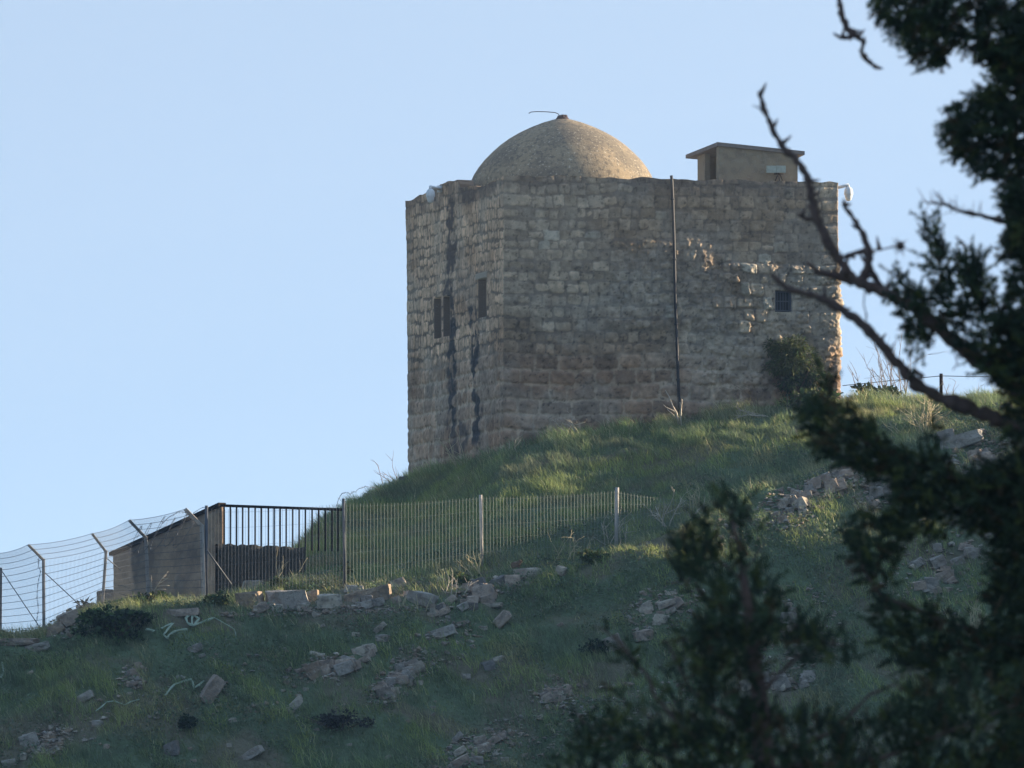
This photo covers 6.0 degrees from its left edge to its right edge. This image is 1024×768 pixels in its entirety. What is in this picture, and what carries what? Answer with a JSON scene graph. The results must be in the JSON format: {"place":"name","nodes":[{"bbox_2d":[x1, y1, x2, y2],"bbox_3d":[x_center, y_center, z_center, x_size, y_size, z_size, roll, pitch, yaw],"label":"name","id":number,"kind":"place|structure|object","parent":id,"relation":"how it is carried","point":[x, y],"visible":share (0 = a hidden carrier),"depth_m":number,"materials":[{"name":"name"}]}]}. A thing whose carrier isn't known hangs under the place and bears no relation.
{"place":"outdoors","nodes":[
{"label":"outdoors","id":0,"kind":"place"},
{"bbox_2d":[0,384,1023,767],"bbox_3d":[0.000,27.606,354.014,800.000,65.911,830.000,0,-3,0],"label":"ground","id":1,"kind":"structure","parent":0,"point":[268,755],"depth_m":232.70,"materials":[{"name":"green plant"}]},
{"bbox_2d":[0,638,39,645],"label":"rock","id":2,"kind":"object","parent":1,"relation":"on","point":[22,641],"visible":1,"depth_m":231.85,"materials":[{"name":"stone"}]},
{"bbox_2d":[18,732,39,746],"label":"rock","id":3,"kind":"object","parent":1,"relation":"on","point":[31,737],"visible":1,"depth_m":227.70,"materials":[{"name":"stone"}]},
{"bbox_2d":[24,641,49,651],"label":"rock","id":4,"kind":"object","parent":1,"relation":"on","point":[45,645],"visible":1,"depth_m":231.65,"materials":[{"name":"stone"}]},
{"bbox_2d":[47,621,65,635],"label":"rock","id":5,"kind":"object","parent":1,"relation":"on","point":[57,627],"visible":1,"depth_m":232.32,"materials":[{"name":"stone"}]},
{"bbox_2d":[56,609,78,626],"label":"rock","id":6,"kind":"object","parent":1,"relation":"on","point":[67,618],"visible":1,"depth_m":232.47,"materials":[{"name":"stone"}]},
{"bbox_2d":[77,690,94,701],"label":"rock","id":7,"kind":"object","parent":1,"relation":"on","point":[85,696],"visible":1,"depth_m":229.13,"materials":[{"name":"stone"}]},
{"bbox_2d":[70,604,146,645],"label":"leafy shrub","id":8,"kind":"object","parent":1,"relation":"on","point":[103,622],"visible":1,"depth_m":231.57,"materials":[{"name":"green plant"}]},
{"bbox_2d":[0,508,231,634],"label":"angled post fence","id":9,"kind":"object","parent":1,"relation":"on","point":[140,579],"visible":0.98,"depth_m":234.43,"materials":[{"name":"metal"}]},
{"bbox_2d":[129,513,192,554],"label":"razor wire","id":10,"kind":"object","parent":9,"relation":"hanging from","point":[164,537],"visible":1,"depth_m":235.25,"materials":[{"name":"grey metal"}]},
{"bbox_2d":[118,609,158,629],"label":"leafy shrub","id":11,"kind":"object","parent":1,"relation":"on","point":[134,615],"visible":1,"depth_m":232.03,"materials":[{"name":"green plant"}]},
{"bbox_2d":[119,589,170,601],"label":"weed clump","id":12,"kind":"object","parent":1,"relation":"on","point":[162,593],"visible":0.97,"depth_m":235.02,"materials":[{"name":"green plant"}]},
{"bbox_2d":[109,503,225,599],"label":"retaining wall","id":13,"kind":"structure","parent":1,"relation":"on","point":[216,508],"depth_m":240.91,"materials":[{"name":"concrete"}]},
{"bbox_2d":[163,740,179,755],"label":"rock","id":14,"kind":"object","parent":1,"relation":"on","point":[173,747],"visible":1,"depth_m":227.55,"materials":[{"name":"stone"}]},
{"bbox_2d":[161,623,186,638],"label":"barrier tape","id":15,"kind":"object","parent":1,"relation":"on","point":[172,632],"visible":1,"depth_m":231.63,"materials":[{"name":"plastic"}]},
{"bbox_2d":[166,608,200,616],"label":"rock","id":16,"kind":"object","parent":1,"relation":"on","point":[184,612],"visible":1,"depth_m":232.50,"materials":[{"name":"stone"}]},
{"bbox_2d":[185,615,214,625],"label":"barrier tape","id":17,"kind":"object","parent":16,"relation":"on","point":[197,622],"visible":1,"depth_m":232.33,"materials":[{"name":"plastic"}]},
{"bbox_2d":[178,713,198,730],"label":"leafy shrub","id":18,"kind":"object","parent":1,"relation":"on","point":[190,720],"visible":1,"depth_m":228.25,"materials":[{"name":"green plant"}]},
{"bbox_2d":[187,642,202,652],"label":"rock","id":19,"kind":"object","parent":1,"relation":"on","point":[195,647],"visible":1,"depth_m":231.11,"materials":[{"name":"stone"}]},
{"bbox_2d":[198,674,225,704],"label":"rock","id":20,"kind":"object","parent":1,"relation":"on","point":[213,687],"visible":1,"depth_m":229.47,"materials":[{"name":"stone"}]},
{"bbox_2d":[203,590,228,605],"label":"weed clump","id":21,"kind":"object","parent":1,"relation":"on","point":[221,598],"visible":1,"depth_m":233.43,"materials":[{"name":"green plant"}]},
{"bbox_2d":[234,591,263,608],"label":"rock","id":22,"kind":"object","parent":1,"relation":"on","point":[242,598],"visible":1,"depth_m":234.38,"materials":[{"name":"stone"}]},
{"bbox_2d":[238,745,264,759],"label":"rock","id":23,"kind":"object","parent":1,"relation":"on","point":[255,751],"visible":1,"depth_m":227.47,"materials":[{"name":"stone"}]},
{"bbox_2d":[242,580,263,590],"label":"rock","id":24,"kind":"object","parent":1,"relation":"on","point":[251,584],"visible":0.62,"depth_m":238.34,"materials":[{"name":"stone"}]},
{"bbox_2d":[215,543,305,594],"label":"wall","id":25,"kind":"structure","parent":1,"relation":"on","point":[263,565],"depth_m":239.46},
{"bbox_2d":[220,504,341,551],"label":"iron railing","id":26,"kind":"object","parent":25,"relation":"on","point":[274,507],"visible":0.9,"depth_m":239.96,"materials":[{"name":"grey metal"}]},
{"bbox_2d":[256,601,268,613],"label":"rock","id":27,"kind":"object","parent":1,"relation":"on","point":[263,606],"visible":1,"depth_m":233.32,"materials":[{"name":"stone"}]},
{"bbox_2d":[268,576,288,589],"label":"weed clump","id":28,"kind":"object","parent":1,"relation":"on","point":[277,580],"visible":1,"depth_m":236.42,"materials":[{"name":"green plant"}]},
{"bbox_2d":[265,590,308,609],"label":"rock","id":29,"kind":"object","parent":1,"relation":"on","point":[291,598],"visible":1,"depth_m":234.47,"materials":[{"name":"stone"}]},
{"bbox_2d":[286,694,302,713],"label":"rock","id":30,"kind":"object","parent":1,"relation":"on","point":[297,701],"visible":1,"depth_m":229.37,"materials":[{"name":"stone"}]},
{"bbox_2d":[301,661,319,677],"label":"rock","id":31,"kind":"object","parent":1,"relation":"on","point":[309,667],"visible":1,"depth_m":231.10,"materials":[{"name":"stone"}]},
{"bbox_2d":[307,590,318,602],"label":"rock","id":32,"kind":"object","parent":1,"relation":"on","point":[314,594],"visible":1,"depth_m":235.27,"materials":[{"name":"stone"}]},
{"bbox_2d":[306,667,320,680],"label":"rock","id":33,"kind":"object","parent":1,"relation":"on","point":[311,673],"visible":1,"depth_m":230.94,"materials":[{"name":"stone"}]},
{"bbox_2d":[318,659,334,667],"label":"rock","id":34,"kind":"object","parent":1,"relation":"on","point":[331,662],"visible":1,"depth_m":231.19,"materials":[{"name":"stone"}]},
{"bbox_2d":[317,594,342,608],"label":"rock","id":35,"kind":"object","parent":1,"relation":"on","point":[332,599],"visible":1,"depth_m":234.10,"materials":[{"name":"stone"}]},
{"bbox_2d":[301,708,374,730],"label":"leafy shrub","id":36,"kind":"object","parent":1,"relation":"on","point":[337,719],"visible":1,"depth_m":228.67,"materials":[{"name":"green plant"}]},
{"bbox_2d":[333,660,353,675],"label":"rock","id":37,"kind":"object","parent":1,"relation":"on","point":[345,668],"visible":1,"depth_m":230.96,"materials":[{"name":"stone"}]},
{"bbox_2d":[344,585,363,592],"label":"rock","id":38,"kind":"object","parent":1,"relation":"on","point":[349,588],"visible":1,"depth_m":235.94,"materials":[{"name":"stone"}]},
{"bbox_2d":[344,584,391,601],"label":"rock","id":39,"kind":"object","parent":1,"relation":"on","point":[384,592],"visible":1,"depth_m":234.99,"materials":[{"name":"stone"}]},
{"bbox_2d":[376,686,392,699],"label":"rock","id":40,"kind":"object","parent":1,"relation":"on","point":[383,691],"visible":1,"depth_m":230.20,"materials":[{"name":"stone"}]},
{"bbox_2d":[388,577,406,586],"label":"rock","id":41,"kind":"object","parent":1,"relation":"on","point":[398,580],"visible":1,"depth_m":236.49,"materials":[{"name":"stone"}]},
{"bbox_2d":[395,675,409,684],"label":"rock","id":42,"kind":"object","parent":1,"relation":"on","point":[401,679],"visible":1,"depth_m":231.08,"materials":[{"name":"stone"}]},
{"bbox_2d":[408,661,424,672],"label":"rock","id":43,"kind":"object","parent":1,"relation":"on","point":[418,666],"visible":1,"depth_m":231.92,"materials":[{"name":"stone"}]},
{"bbox_2d":[403,590,438,605],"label":"rock","id":44,"kind":"object","parent":1,"relation":"on","point":[410,595],"visible":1,"depth_m":234.94,"materials":[{"name":"stone"}]},
{"bbox_2d":[430,624,457,638],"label":"rock","id":45,"kind":"object","parent":1,"relation":"on","point":[449,630],"visible":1,"depth_m":233.55,"materials":[{"name":"stone"}]},
{"bbox_2d":[205,487,693,595],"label":"fence","id":46,"kind":"object","parent":1,"relation":"on","point":[616,503],"visible":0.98,"depth_m":237.71,"materials":[{"name":"metal"}]},
{"bbox_2d":[439,430,464,467],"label":"dry shrub","id":47,"kind":"object","parent":1,"relation":"on","point":[453,455],"visible":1,"depth_m":253.28,"materials":[{"name":"grey plant"}]},
{"bbox_2d":[449,571,479,584],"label":"weed clump","id":48,"kind":"object","parent":1,"relation":"on","point":[459,577],"visible":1,"depth_m":236.78,"materials":[{"name":"green plant"}]},
{"bbox_2d":[456,553,482,575],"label":"dry shrub","id":49,"kind":"object","parent":1,"relation":"on","point":[472,565],"visible":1,"depth_m":237.72,"materials":[{"name":"beige plant"}]},
{"bbox_2d":[476,744,490,753],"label":"rock","id":50,"kind":"object","parent":1,"relation":"on","point":[485,747],"visible":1,"depth_m":229.24,"materials":[{"name":"stone"}]},
{"bbox_2d":[471,583,496,601],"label":"rock","id":51,"kind":"object","parent":1,"relation":"on","point":[479,591],"visible":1,"depth_m":235.35,"materials":[{"name":"stone"}]},
{"bbox_2d":[480,594,495,603],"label":"rock","id":52,"kind":"object","parent":1,"relation":"on","point":[489,598],"visible":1,"depth_m":235.26,"materials":[{"name":"stone"}]},
{"bbox_2d":[480,660,496,670],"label":"rock","id":53,"kind":"object","parent":1,"relation":"on","point":[488,665],"visible":1,"depth_m":232.43,"materials":[{"name":"stone"}]},
{"bbox_2d":[488,733,502,743],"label":"rock","id":54,"kind":"object","parent":1,"relation":"on","point":[496,738],"visible":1,"depth_m":229.68,"materials":[{"name":"stone"}]},
{"bbox_2d":[0,386,998,655],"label":"tall grass","id":55,"kind":"structure","parent":1,"relation":"on","point":[566,440],"depth_m":249.59,"materials":[{"name":"green plant"}]},
{"bbox_2d":[492,610,511,628],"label":"rock","id":56,"kind":"object","parent":1,"relation":"on","point":[502,618],"visible":1,"depth_m":234.54,"materials":[{"name":"stone"}]},
{"bbox_2d":[504,575,519,588],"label":"rock","id":57,"kind":"object","parent":1,"relation":"on","point":[509,579],"visible":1,"depth_m":236.80,"materials":[{"name":"stone"}]},
{"bbox_2d":[27,430,1014,767],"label":"rubble","id":58,"kind":"object","parent":1,"relation":"on","point":[321,656],"visible":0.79,"depth_m":232.75,"materials":[{"name":"stone"}]},
{"bbox_2d":[96,589,113,601],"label":"rock","id":59,"kind":"object","parent":58,"relation":"on","point":[111,591],"visible":0.21,"depth_m":261.90,"materials":[{"name":"stone"}]},
{"bbox_2d":[513,567,541,578],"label":"rock","id":60,"kind":"object","parent":1,"relation":"on","point":[526,570],"visible":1,"depth_m":237.42,"materials":[{"name":"stone"}]},
{"bbox_2d":[554,565,566,575],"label":"rock","id":61,"kind":"object","parent":1,"relation":"on","point":[559,569],"visible":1,"depth_m":236.81,"materials":[{"name":"stone"}]},
{"bbox_2d":[550,411,585,437],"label":"dry shrub","id":62,"kind":"object","parent":1,"relation":"on","point":[572,424],"visible":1,"depth_m":250.19,"materials":[{"name":"beige plant"}]},
{"bbox_2d":[548,531,590,562],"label":"dry shrub","id":63,"kind":"object","parent":1,"relation":"on","point":[570,537],"visible":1,"depth_m":238.96,"materials":[{"name":"plant"}]},
{"bbox_2d":[577,548,611,564],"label":"weed clump","id":64,"kind":"object","parent":1,"relation":"on","point":[588,556],"visible":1,"depth_m":237.42,"materials":[{"name":"green plant"}]},
{"bbox_2d":[578,638,611,655],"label":"leafy shrub","id":65,"kind":"object","parent":1,"relation":"on","point":[600,645],"visible":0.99,"depth_m":233.65,"materials":[{"name":"green plant"}]},
{"bbox_2d":[601,632,622,651],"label":"rock","id":66,"kind":"object","parent":1,"relation":"on","point":[610,639],"visible":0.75,"depth_m":233.75,"materials":[{"name":"stone"}]},
{"bbox_2d":[598,507,635,547],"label":"dry shrub","id":67,"kind":"object","parent":1,"relation":"on","point":[613,531],"visible":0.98,"depth_m":240.64,"materials":[{"name":"grey plant"}]},
{"bbox_2d":[405,111,843,472],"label":"stone tower","id":68,"kind":"structure","parent":1,"relation":"on","point":[559,267],"depth_m":251.95,"materials":[{"name":"stone"}]},
{"bbox_2d":[426,185,441,202],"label":"security camera","id":69,"kind":"object","parent":68,"relation":"attached to","point":[430,194],"visible":1,"depth_m":254.51,"materials":[{"name":"white paint"}]},
{"bbox_2d":[766,166,785,180],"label":"floodlight","id":70,"kind":"object","parent":68,"relation":"on","point":[779,171],"visible":1,"depth_m":252.76,"materials":[{"name":"grey metal"}]},
{"bbox_2d":[775,291,790,311],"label":"window","id":71,"kind":"structure","parent":68,"relation":"in","point":[782,301],"depth_m":252.70,"materials":[{"name":"metal"}]},
{"bbox_2d":[762,333,821,383],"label":"caper bush","id":72,"kind":"object","parent":68,"relation":"attached to","point":[782,363],"visible":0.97,"depth_m":251.98,"materials":[{"name":"green plant"}]},
{"bbox_2d":[838,183,852,200],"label":"security camera","id":73,"kind":"object","parent":68,"relation":"attached to","point":[848,192],"visible":1,"depth_m":253.25,"materials":[{"name":"white paint"}]},
{"bbox_2d":[632,629,653,641],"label":"rock","id":74,"kind":"object","parent":1,"relation":"on","point":[642,634],"visible":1,"depth_m":234.22,"materials":[{"name":"stone"}]},
{"bbox_2d":[653,614,669,623],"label":"rock","id":75,"kind":"object","parent":1,"relation":"on","point":[659,617],"visible":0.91,"depth_m":234.74,"materials":[{"name":"stone"}]},
{"bbox_2d":[657,598,675,609],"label":"rock","id":76,"kind":"object","parent":1,"relation":"on","point":[667,602],"visible":1,"depth_m":235.27,"materials":[{"name":"stone"}]},
{"bbox_2d":[636,487,705,526],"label":"dry shrub","id":77,"kind":"object","parent":1,"relation":"on","point":[670,511],"visible":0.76,"depth_m":241.55,"materials":[{"name":"beige plant"}]},
{"bbox_2d":[664,390,682,424],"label":"dry shrub","id":78,"kind":"object","parent":1,"relation":"on","point":[675,411],"visible":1,"depth_m":250.76,"materials":[{"name":"beige plant"}]},
{"bbox_2d":[680,482,700,510],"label":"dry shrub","id":79,"kind":"object","parent":1,"relation":"on","point":[694,494],"visible":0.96,"depth_m":242.62,"materials":[{"name":"beige plant"}]},
{"bbox_2d":[729,381,759,406],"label":"dry shrub","id":80,"kind":"object","parent":1,"relation":"on","point":[753,397],"visible":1,"depth_m":251.83,"materials":[{"name":"grey plant"}]},
{"bbox_2d":[768,673,791,690],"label":"rock","id":81,"kind":"object","parent":1,"relation":"on","point":[780,681],"visible":0.78,"depth_m":232.59,"materials":[{"name":"stone"}]},
{"bbox_2d":[541,476,1023,767],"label":"conifer tree","id":82,"kind":"object","parent":1,"relation":"on","point":[746,633],"visible":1,"depth_m":35.82,"materials":[{"name":"green plant"}]},
{"bbox_2d":[763,360,830,403],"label":"caper bush","id":83,"kind":"object","parent":1,"relation":"on","point":[786,386],"visible":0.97,"depth_m":252.09,"materials":[{"name":"green plant"}]},
{"bbox_2d":[791,496,807,507],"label":"rock","id":84,"kind":"object","parent":1,"relation":"on","point":[801,501],"visible":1,"depth_m":240.37,"materials":[{"name":"stone"}]},
{"bbox_2d":[799,673,815,682],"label":"rock","id":85,"kind":"object","parent":1,"relation":"on","point":[804,676],"visible":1,"depth_m":232.99,"materials":[{"name":"stone"}]},
{"bbox_2d":[779,386,842,408],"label":"weed clump","id":86,"kind":"object","parent":1,"relation":"on","point":[814,391],"visible":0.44,"depth_m":251.39,"materials":[{"name":"green plant"}]},
{"bbox_2d":[822,478,838,488],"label":"rock","id":87,"kind":"object","parent":1,"relation":"on","point":[832,481],"visible":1,"depth_m":241.34,"materials":[{"name":"stone"}]},
{"bbox_2d":[835,477,846,490],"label":"rock","id":88,"kind":"object","parent":1,"relation":"on","point":[841,482],"visible":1,"depth_m":241.39,"materials":[{"name":"stone"}]},
{"bbox_2d":[849,381,877,396],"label":"weed clump","id":89,"kind":"object","parent":1,"relation":"on","point":[859,386],"visible":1,"depth_m":254.07,"materials":[{"name":"green plant"}]},
{"bbox_2d":[869,486,884,497],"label":"rock","id":90,"kind":"object","parent":1,"relation":"on","point":[879,492],"visible":0.72,"depth_m":241.46,"materials":[{"name":"stone"}]},
{"bbox_2d":[752,0,1023,767],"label":"conifer tree","id":91,"kind":"object","parent":1,"relation":"on","point":[1002,366],"visible":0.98,"depth_m":39.90,"materials":[{"name":"green plant"}]},
{"bbox_2d":[875,384,902,396],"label":"weed clump","id":92,"kind":"object","parent":1,"relation":"on","point":[892,389],"visible":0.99,"depth_m":254.06,"materials":[{"name":"green plant"}]},
{"bbox_2d":[856,330,943,393],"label":"dry shrub","id":93,"kind":"object","parent":1,"relation":"on","point":[891,376],"visible":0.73,"depth_m":254.91,"materials":[{"name":"beige plant"}]},
{"bbox_2d":[842,373,989,392],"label":"wire fence","id":94,"kind":"object","parent":1,"relation":"on","point":[940,376],"visible":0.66,"depth_m":256.40,"materials":[{"name":"metal"}]},
{"bbox_2d":[913,580,926,590],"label":"rock","id":95,"kind":"object","parent":1,"relation":"on","point":[920,585],"visible":1,"depth_m":237.13,"materials":[{"name":"stone"}]},
{"bbox_2d":[896,379,951,432],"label":"dry shrub","id":96,"kind":"object","parent":1,"relation":"on","point":[929,407],"visible":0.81,"depth_m":246.91,"materials":[{"name":"beige plant"}]},
{"bbox_2d":[924,577,939,586],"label":"rock","id":97,"kind":"object","parent":1,"relation":"on","point":[931,580],"visible":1,"depth_m":237.17,"materials":[{"name":"stone"}]},
{"bbox_2d":[929,554,946,568],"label":"rock","id":98,"kind":"object","parent":1,"relation":"on","point":[938,561],"visible":1,"depth_m":238.29,"materials":[{"name":"stone"}]},
{"bbox_2d":[933,569,954,582],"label":"rock","id":99,"kind":"object","parent":1,"relation":"on","point":[946,575],"visible":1,"depth_m":237.85,"materials":[{"name":"stone"}]},
{"bbox_2d":[937,428,954,438],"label":"rock","id":100,"kind":"object","parent":1,"relation":"on","point":[950,432],"visible":0.77,"depth_m":243.80,"materials":[{"name":"stone"}]},
{"bbox_2d":[950,555,964,564],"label":"rock","id":101,"kind":"object","parent":1,"relation":"on","point":[957,560],"visible":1,"depth_m":238.62,"materials":[{"name":"stone"}]},
{"bbox_2d":[940,428,985,449],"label":"rock","id":102,"kind":"object","parent":1,"relation":"on","point":[968,438],"visible":0.86,"depth_m":243.45,"materials":[{"name":"stone"}]},
{"bbox_2d":[963,547,980,558],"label":"rock","id":103,"kind":"object","parent":1,"relation":"on","point":[972,552],"visible":0.95,"depth_m":238.85,"materials":[{"name":"stone"}]},
{"bbox_2d":[958,593,993,635],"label":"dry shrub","id":104,"kind":"object","parent":1,"relation":"on","point":[974,620],"visible":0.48,"depth_m":235.08,"materials":[{"name":"plant"}]},
{"bbox_2d":[0,0,1023,632],"label":"sky","id":105,"kind":"structure","parent":0,"point":[203,243],"materials":[{"name":"blue"}]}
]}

